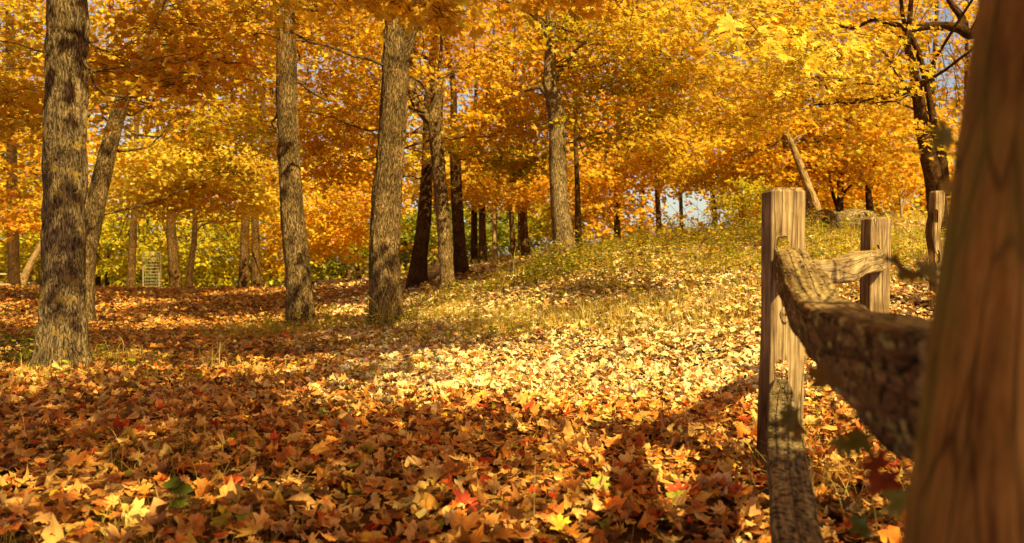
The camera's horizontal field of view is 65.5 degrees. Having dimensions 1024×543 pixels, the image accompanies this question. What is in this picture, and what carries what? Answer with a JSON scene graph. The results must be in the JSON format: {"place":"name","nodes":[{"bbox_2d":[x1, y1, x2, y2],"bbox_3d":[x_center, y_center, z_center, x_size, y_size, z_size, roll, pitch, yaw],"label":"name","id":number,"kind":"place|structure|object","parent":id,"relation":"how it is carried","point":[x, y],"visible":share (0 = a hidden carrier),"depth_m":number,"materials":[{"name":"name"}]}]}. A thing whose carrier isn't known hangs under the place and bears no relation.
{"place":"outdoors","nodes":[
{"label":"outdoors","id":0,"kind":"place"},
{"bbox_2d":[134,268,544,300],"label":"path","id":1,"kind":"structure","parent":0,"point":[326,296],"depth_m":18.10,"materials":[{"name":"brown soil"}]},
{"bbox_2d":[0,218,942,542],"bbox_3d":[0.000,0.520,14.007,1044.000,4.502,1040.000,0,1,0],"label":"ground","id":2,"kind":"structure","parent":0,"point":[664,526],"depth_m":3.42,"materials":[{"name":"brown plant"}]},
{"bbox_2d":[0,273,36,284],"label":"picnic table","id":3,"kind":"object","parent":2,"relation":"on","point":[2,283],"visible":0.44,"depth_m":22.94,"materials":[{"name":"brown wood"}]},
{"bbox_2d":[0,8,42,285],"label":"maple tree","id":4,"kind":"object","parent":2,"relation":"on","point":[15,255],"visible":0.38,"depth_m":22.53,"materials":[{"name":"orange plant"}]},
{"bbox_2d":[20,242,40,284],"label":"maple tree","id":5,"kind":"object","parent":2,"relation":"on","point":[27,269],"visible":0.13,"depth_m":22.93,"materials":[{"name":"brown wood"}]},
{"bbox_2d":[63,449,93,465],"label":"fallen leaf","id":6,"kind":"object","parent":2,"relation":"on","point":[74,458],"visible":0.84,"depth_m":3.42,"materials":[{"name":"orange plant"}]},
{"bbox_2d":[95,253,100,286],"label":"maple tree","id":7,"kind":"object","parent":2,"relation":"on","point":[97,280],"visible":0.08,"depth_m":26.93,"materials":[{"name":"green plant"}]},
{"bbox_2d":[105,231,110,285],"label":"maple tree","id":8,"kind":"object","parent":2,"relation":"on","point":[107,281],"visible":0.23,"depth_m":26.95,"materials":[{"name":"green plant"}]},
{"bbox_2d":[121,497,149,527],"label":"fallen leaf","id":9,"kind":"object","parent":2,"relation":"on","point":[138,504],"visible":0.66,"depth_m":2.73,"materials":[{"name":"yellow plant"}]},
{"bbox_2d":[95,26,199,286],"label":"maple tree","id":10,"kind":"object","parent":2,"relation":"on","point":[130,242],"visible":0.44,"depth_m":25.49,"materials":[{"name":"yellow plant"}]},
{"bbox_2d":[142,252,160,286],"bbox_3d":[-10.854,0.023,24.002,0.533,1.224,0.524,0,1,0],"label":"wire cage","id":11,"kind":"object","parent":2,"relation":"on","point":[145,264],"visible":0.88,"depth_m":23.84,"materials":[{"name":"grey metal"}]},
{"bbox_2d":[0,0,312,320],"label":"maple tree","id":12,"kind":"object","parent":2,"relation":"on","point":[107,150],"visible":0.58,"depth_m":14.75,"materials":[{"name":"orange plant"}]},
{"bbox_2d":[156,31,182,287],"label":"maple tree","id":13,"kind":"object","parent":2,"relation":"on","point":[173,261],"visible":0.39,"depth_m":23.87,"materials":[{"name":"brown plant"}]},
{"bbox_2d":[161,477,193,508],"bbox_3d":[-1.189,0.802,2.825,0.120,0.138,0.040,0,1,0],"label":"seedling","id":14,"kind":"object","parent":2,"relation":"on","point":[174,484],"visible":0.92,"depth_m":2.83,"materials":[{"name":"green plant"}]},
{"bbox_2d":[141,33,284,288],"bbox_3d":[-9.958,-3.253,26.789,5.072,8.345,4.942,0,1,0],"label":"maple tree","id":15,"kind":"object","parent":2,"relation":"on","point":[190,258],"visible":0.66,"depth_m":26.04,"materials":[{"name":"yellow plant"}]},
{"bbox_2d":[196,336,234,366],"bbox_3d":[-2.555,0.695,6.769,0.426,0.290,0.289,0,1,-27],"label":"grass tuft","id":16,"kind":"object","parent":2,"relation":"on","point":[212,362],"visible":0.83,"depth_m":6.75,"materials":[{"name":"yellow plant"}]},
{"bbox_2d":[93,25,369,287],"bbox_3d":[-7.194,-3.225,20.636,4.825,8.263,7.020,0,1,35],"label":"maple tree","id":17,"kind":"object","parent":2,"relation":"on","point":[273,210],"visible":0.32,"depth_m":19.45,"materials":[{"name":"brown plant"}]},
{"bbox_2d":[222,474,244,484],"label":"fallen leaf","id":18,"kind":"object","parent":2,"relation":"on","point":[236,477],"visible":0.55,"depth_m":3.17,"materials":[{"name":"orange plant"}]},
{"bbox_2d":[118,0,439,327],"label":"maple tree","id":19,"kind":"object","parent":2,"relation":"on","point":[298,285],"visible":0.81,"depth_m":10.90,"materials":[{"name":"orange plant"}]},
{"bbox_2d":[0,0,629,371],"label":"maple tree","id":20,"kind":"object","parent":2,"relation":"on","point":[62,331],"visible":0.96,"depth_m":6.68,"materials":[{"name":"orange plant"}]},
{"bbox_2d":[162,0,475,288],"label":"maple tree","id":21,"kind":"object","parent":2,"relation":"on","point":[418,272],"visible":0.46,"depth_m":17.16,"materials":[{"name":"orange plant"}]},
{"bbox_2d":[312,280,344,283],"bbox_3d":[-5.857,0.666,26.010,2.000,0.784,1.600,0,1,-20],"label":"picnic table","id":22,"kind":"object","parent":2,"relation":"on","point":[313,281],"visible":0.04,"depth_m":25.56,"materials":[{"name":"brown wood"}]},
{"bbox_2d":[231,26,438,286],"bbox_3d":[-5.877,-3.272,25.676,6.953,8.285,5.981,1,1,39],"label":"maple tree","id":23,"kind":"object","parent":2,"relation":"on","point":[258,264],"visible":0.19,"depth_m":25.18,"materials":[{"name":"brown plant"}]},
{"bbox_2d":[354,247,360,278],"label":"maple tree","id":24,"kind":"object","parent":2,"relation":"on","point":[358,273],"visible":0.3,"depth_m":26.94,"materials":[{"name":"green plant"}]},
{"bbox_2d":[318,283,416,329],"bbox_3d":[-1.709,0.394,9.958,1.607,0.739,1.726,1,1,37],"label":"grass tuft","id":25,"kind":"object","parent":2,"relation":"on","point":[383,314],"visible":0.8,"depth_m":9.92,"materials":[{"name":"plant"}]},
{"bbox_2d":[302,19,477,268],"bbox_3d":[-2.888,-3.619,19.949,5.481,7.450,2.748,0,1,19],"label":"maple tree","id":26,"kind":"object","parent":2,"relation":"on","point":[344,242],"visible":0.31,"depth_m":19.95,"materials":[{"name":"orange plant"}]},
{"bbox_2d":[250,0,572,293],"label":"maple tree","id":27,"kind":"object","parent":2,"relation":"on","point":[432,117],"visible":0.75,"depth_m":13.94,"materials":[{"name":"orange plant"}]},
{"bbox_2d":[334,0,517,257],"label":"maple tree","id":28,"kind":"object","parent":2,"relation":"on","point":[493,242],"visible":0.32,"depth_m":24.02,"materials":[{"name":"yellow plant"}]},
{"bbox_2d":[428,253,437,277],"bbox_3d":[-1.752,-0.111,17.600,0.250,0.606,0.241,0,1,0],"label":"wire cage","id":29,"kind":"object","parent":2,"relation":"on","point":[432,262],"visible":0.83,"depth_m":17.53,"materials":[{"name":"metal"}]},
{"bbox_2d":[449,486,481,511],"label":"fallen leaf","id":30,"kind":"object","parent":2,"relation":"on","point":[463,498],"visible":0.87,"depth_m":2.83,"materials":[{"name":"plant"}]},
{"bbox_2d":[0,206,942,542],"bbox_3d":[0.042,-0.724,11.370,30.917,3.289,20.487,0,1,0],"label":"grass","id":31,"kind":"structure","parent":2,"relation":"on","point":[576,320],"depth_m":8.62,"materials":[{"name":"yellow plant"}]},
{"bbox_2d":[0,201,943,384],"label":"undergrowth","id":32,"kind":"object","parent":2,"relation":"on","point":[750,233],"visible":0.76,"depth_m":10.73,"materials":[{"name":"yellow plant"}]},
{"bbox_2d":[410,0,540,264],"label":"maple tree","id":33,"kind":"object","parent":2,"relation":"on","point":[482,248],"visible":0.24,"depth_m":18.56,"materials":[{"name":"brown plant"}]},
{"bbox_2d":[425,5,538,274],"bbox_3d":[-0.598,-3.481,17.105,2.786,7.657,3.659,0,1,0],"label":"maple tree","id":34,"kind":"object","parent":2,"relation":"on","point":[458,198],"visible":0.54,"depth_m":17.17,"materials":[{"name":"orange plant"}]},
{"bbox_2d":[0,0,976,287],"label":"trees","id":35,"kind":"object","parent":2,"relation":"on","point":[598,230],"visible":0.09,"depth_m":32.56,"materials":[{"name":"orange plant"}]},
{"bbox_2d":[499,2,517,255],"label":"maple tree","id":36,"kind":"object","parent":2,"relation":"on","point":[512,231],"visible":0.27,"depth_m":20.43,"materials":[{"name":"brown plant"}]},
{"bbox_2d":[486,0,589,254],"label":"maple tree","id":37,"kind":"object","parent":2,"relation":"on","point":[534,232],"visible":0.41,"depth_m":22.46,"materials":[{"name":"yellow plant"}]},
{"bbox_2d":[207,0,873,327],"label":"maple tree","id":38,"kind":"object","parent":2,"relation":"on","point":[384,241],"visible":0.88,"depth_m":10.29,"materials":[{"name":"plant"}]},
{"bbox_2d":[485,15,607,255],"bbox_3d":[0.780,-3.674,18.818,2.887,7.309,2.902,0,1,0],"label":"maple tree","id":39,"kind":"object","parent":2,"relation":"on","point":[524,241],"visible":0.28,"depth_m":18.96,"materials":[{"name":"brown plant"}]},
{"bbox_2d":[546,237,549,262],"bbox_3d":[0.691,-0.346,15.153,0.046,0.633,0.220,0,1,18],"label":"sign","id":40,"kind":"object","parent":2,"relation":"on","point":[547,239],"visible":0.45,"depth_m":15.18,"materials":[{"name":"brown wood"}]},
{"bbox_2d":[545,500,564,522],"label":"fallen leaf","id":41,"kind":"object","parent":2,"relation":"on","point":[561,505],"visible":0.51,"depth_m":2.75,"materials":[{"name":"orange plant"}]},
{"bbox_2d":[550,513,570,529],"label":"fallen leaf","id":42,"kind":"object","parent":2,"relation":"on","point":[560,522],"visible":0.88,"depth_m":2.62,"materials":[{"name":"yellow plant"}]},
{"bbox_2d":[567,295,607,326],"bbox_3d":[0.791,0.429,8.352,0.448,0.379,0.348,0,1,33],"label":"grass tuft","id":43,"kind":"object","parent":2,"relation":"on","point":[587,314],"visible":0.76,"depth_m":8.30,"materials":[{"name":"yellow plant"}]},
{"bbox_2d":[602,461,627,476],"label":"fallen leaf","id":44,"kind":"object","parent":2,"relation":"on","point":[613,469],"visible":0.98,"depth_m":3.21,"materials":[{"name":"brown plant"}]},
{"bbox_2d":[475,0,759,251],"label":"maple tree","id":45,"kind":"object","parent":2,"relation":"on","point":[580,207],"visible":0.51,"depth_m":16.48,"materials":[{"name":"brown plant"}]},
{"bbox_2d":[567,0,736,240],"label":"maple tree","id":46,"kind":"object","parent":2,"relation":"on","point":[616,197],"visible":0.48,"depth_m":18.72,"materials":[{"name":"brown plant"}]},
{"bbox_2d":[604,3,749,235],"bbox_3d":[4.024,-3.922,21.599,4.309,6.881,3.019,0,1,33],"label":"maple tree","id":47,"kind":"object","parent":2,"relation":"on","point":[658,209],"visible":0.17,"depth_m":21.78,"materials":[{"name":"brown plant"}]},
{"bbox_2d":[665,479,689,493],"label":"fallen leaf","id":48,"kind":"object","parent":2,"relation":"on","point":[672,488],"visible":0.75,"depth_m":2.94,"materials":[{"name":"orange plant"}]},
{"bbox_2d":[459,0,904,262],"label":"maple tree","id":49,"kind":"object","parent":2,"relation":"on","point":[555,111],"visible":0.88,"depth_m":12.48,"materials":[{"name":"yellow plant"}]},
{"bbox_2d":[687,275,729,307],"bbox_3d":[2.102,0.200,8.494,0.505,0.425,0.373,0,1,0],"label":"grass tuft","id":50,"kind":"object","parent":2,"relation":"on","point":[714,293],"visible":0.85,"depth_m":8.54,"materials":[{"name":"yellow plant"}]},
{"bbox_2d":[728,478,742,494],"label":"fallen leaf","id":51,"kind":"object","parent":2,"relation":"on","point":[732,486],"visible":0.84,"depth_m":2.96,"materials":[{"name":"red plant"}]},
{"bbox_2d":[644,436,907,531],"bbox_3d":[1.015,0.729,2.910,1.120,0.296,0.725,0,1,0],"label":"grass tuft","id":52,"kind":"object","parent":2,"relation":"on","point":[856,504],"visible":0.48,"depth_m":2.90,"materials":[{"name":"green plant"}]},
{"bbox_2d":[756,187,805,474],"bbox_3d":[1.112,0.431,3.303,0.184,1.557,0.138,0,1,0],"label":"fence post","id":53,"kind":"object","parent":2,"relation":"on","point":[783,212],"visible":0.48,"depth_m":3.25,"materials":[{"name":"brown wood"}]},
{"bbox_2d":[766,379,824,542],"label":"fence rail","id":54,"kind":"object","parent":53,"relation":"attached to","point":[793,512],"visible":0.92,"depth_m":1.97,"materials":[{"name":"brown wood"}]},
{"bbox_2d":[813,249,886,283],"bbox_3d":[1.784,-0.039,4.287,0.152,0.197,2.384,0,1,33],"label":"fence rail","id":55,"kind":"object","parent":53,"relation":"attached to","point":[852,266],"visible":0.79,"depth_m":4.29,"materials":[{"name":"brown wood"}]},
{"bbox_2d":[773,247,930,460],"bbox_3d":[0.810,0.076,2.083,0.148,0.311,2.644,0,1,14],"label":"fence rail","id":56,"kind":"object","parent":53,"relation":"attached to","point":[880,357],"visible":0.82,"depth_m":1.20,"materials":[{"name":"brown wood"}]},
{"bbox_2d":[777,117,955,538],"bbox_3d":[0.516,0.077,1.171,0.239,0.576,0.526,0,1,29],"label":"vine","id":57,"kind":"object","parent":56,"relation":"attached to","point":[884,482],"visible":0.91,"depth_m":1.02,"materials":[{"name":"green plant"}]},
{"bbox_2d":[663,0,902,226],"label":"maple tree","id":58,"kind":"object","parent":2,"relation":"on","point":[757,155],"visible":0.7,"depth_m":16.74,"materials":[{"name":"orange plant"}]},
{"bbox_2d":[779,113,821,227],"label":"dead tree","id":59,"kind":"object","parent":2,"relation":"on","point":[812,197],"visible":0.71,"depth_m":15.42,"materials":[{"name":"brown wood"}]},
{"bbox_2d":[729,415,875,507],"bbox_3d":[1.103,0.713,2.924,0.632,0.301,0.754,0,1,0],"label":"plant","id":60,"kind":"object","parent":2,"relation":"on","point":[811,461],"visible":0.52,"depth_m":3.01,"materials":[{"name":"green plant"}]},
{"bbox_2d":[667,63,953,229],"bbox_3d":[8.748,-3.494,23.339,6.796,5.785,7.580,-1,1,-39],"label":"maple tree","id":61,"kind":"object","parent":2,"relation":"on","point":[857,194],"visible":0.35,"depth_m":22.47,"materials":[{"name":"yellow plant"}]},
{"bbox_2d":[760,0,907,211],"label":"maple tree","id":62,"kind":"object","parent":2,"relation":"on","point":[838,202],"visible":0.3,"depth_m":17.04,"materials":[{"name":"orange plant"}]},
{"bbox_2d":[709,0,973,238],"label":"maple tree","id":63,"kind":"object","parent":2,"relation":"on","point":[935,168],"visible":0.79,"depth_m":12.88,"materials":[{"name":"yellow plant"}]},
{"bbox_2d":[814,209,877,229],"bbox_3d":[6.509,-0.995,15.389,0.404,0.476,2.251,1,1,45],"label":"fallen log","id":64,"kind":"object","parent":2,"relation":"on","point":[835,217],"visible":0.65,"depth_m":14.80,"materials":[{"name":"brown wood"}]},
{"bbox_2d":[860,217,891,312],"bbox_3d":[2.389,0.388,5.255,0.178,1.497,0.123,0,1,-10],"label":"fence post","id":65,"kind":"object","parent":2,"relation":"on","point":[874,291],"visible":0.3,"depth_m":5.20,"materials":[{"name":"brown wood"}]},
{"bbox_2d":[815,0,976,211],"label":"maple tree","id":66,"kind":"object","parent":2,"relation":"on","point":[898,159],"visible":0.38,"depth_m":16.92,"materials":[{"name":"orange plant"}]},
{"bbox_2d":[899,177,924,218],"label":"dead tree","id":67,"kind":"object","parent":2,"relation":"on","point":[901,204],"visible":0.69,"depth_m":19.96,"materials":[{"name":"brown wood"}]},
{"bbox_2d":[925,191,944,310],"bbox_3d":[3.935,-0.042,7.399,0.151,1.418,0.111,0,1,-12],"label":"fence post","id":68,"kind":"object","parent":2,"relation":"on","point":[932,227],"visible":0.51,"depth_m":7.36,"materials":[{"name":"brown wood"}]},
{"bbox_2d":[900,0,1023,542],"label":"fence post","id":69,"kind":"object","parent":2,"relation":"on","point":[966,481],"visible":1,"depth_m":0.76,"materials":[{"name":"brown wood"}]},
{"bbox_2d":[0,0,976,264],"label":"sky","id":70,"kind":"structure","parent":0,"point":[701,205],"materials":[{"name":"white"}]}
]}

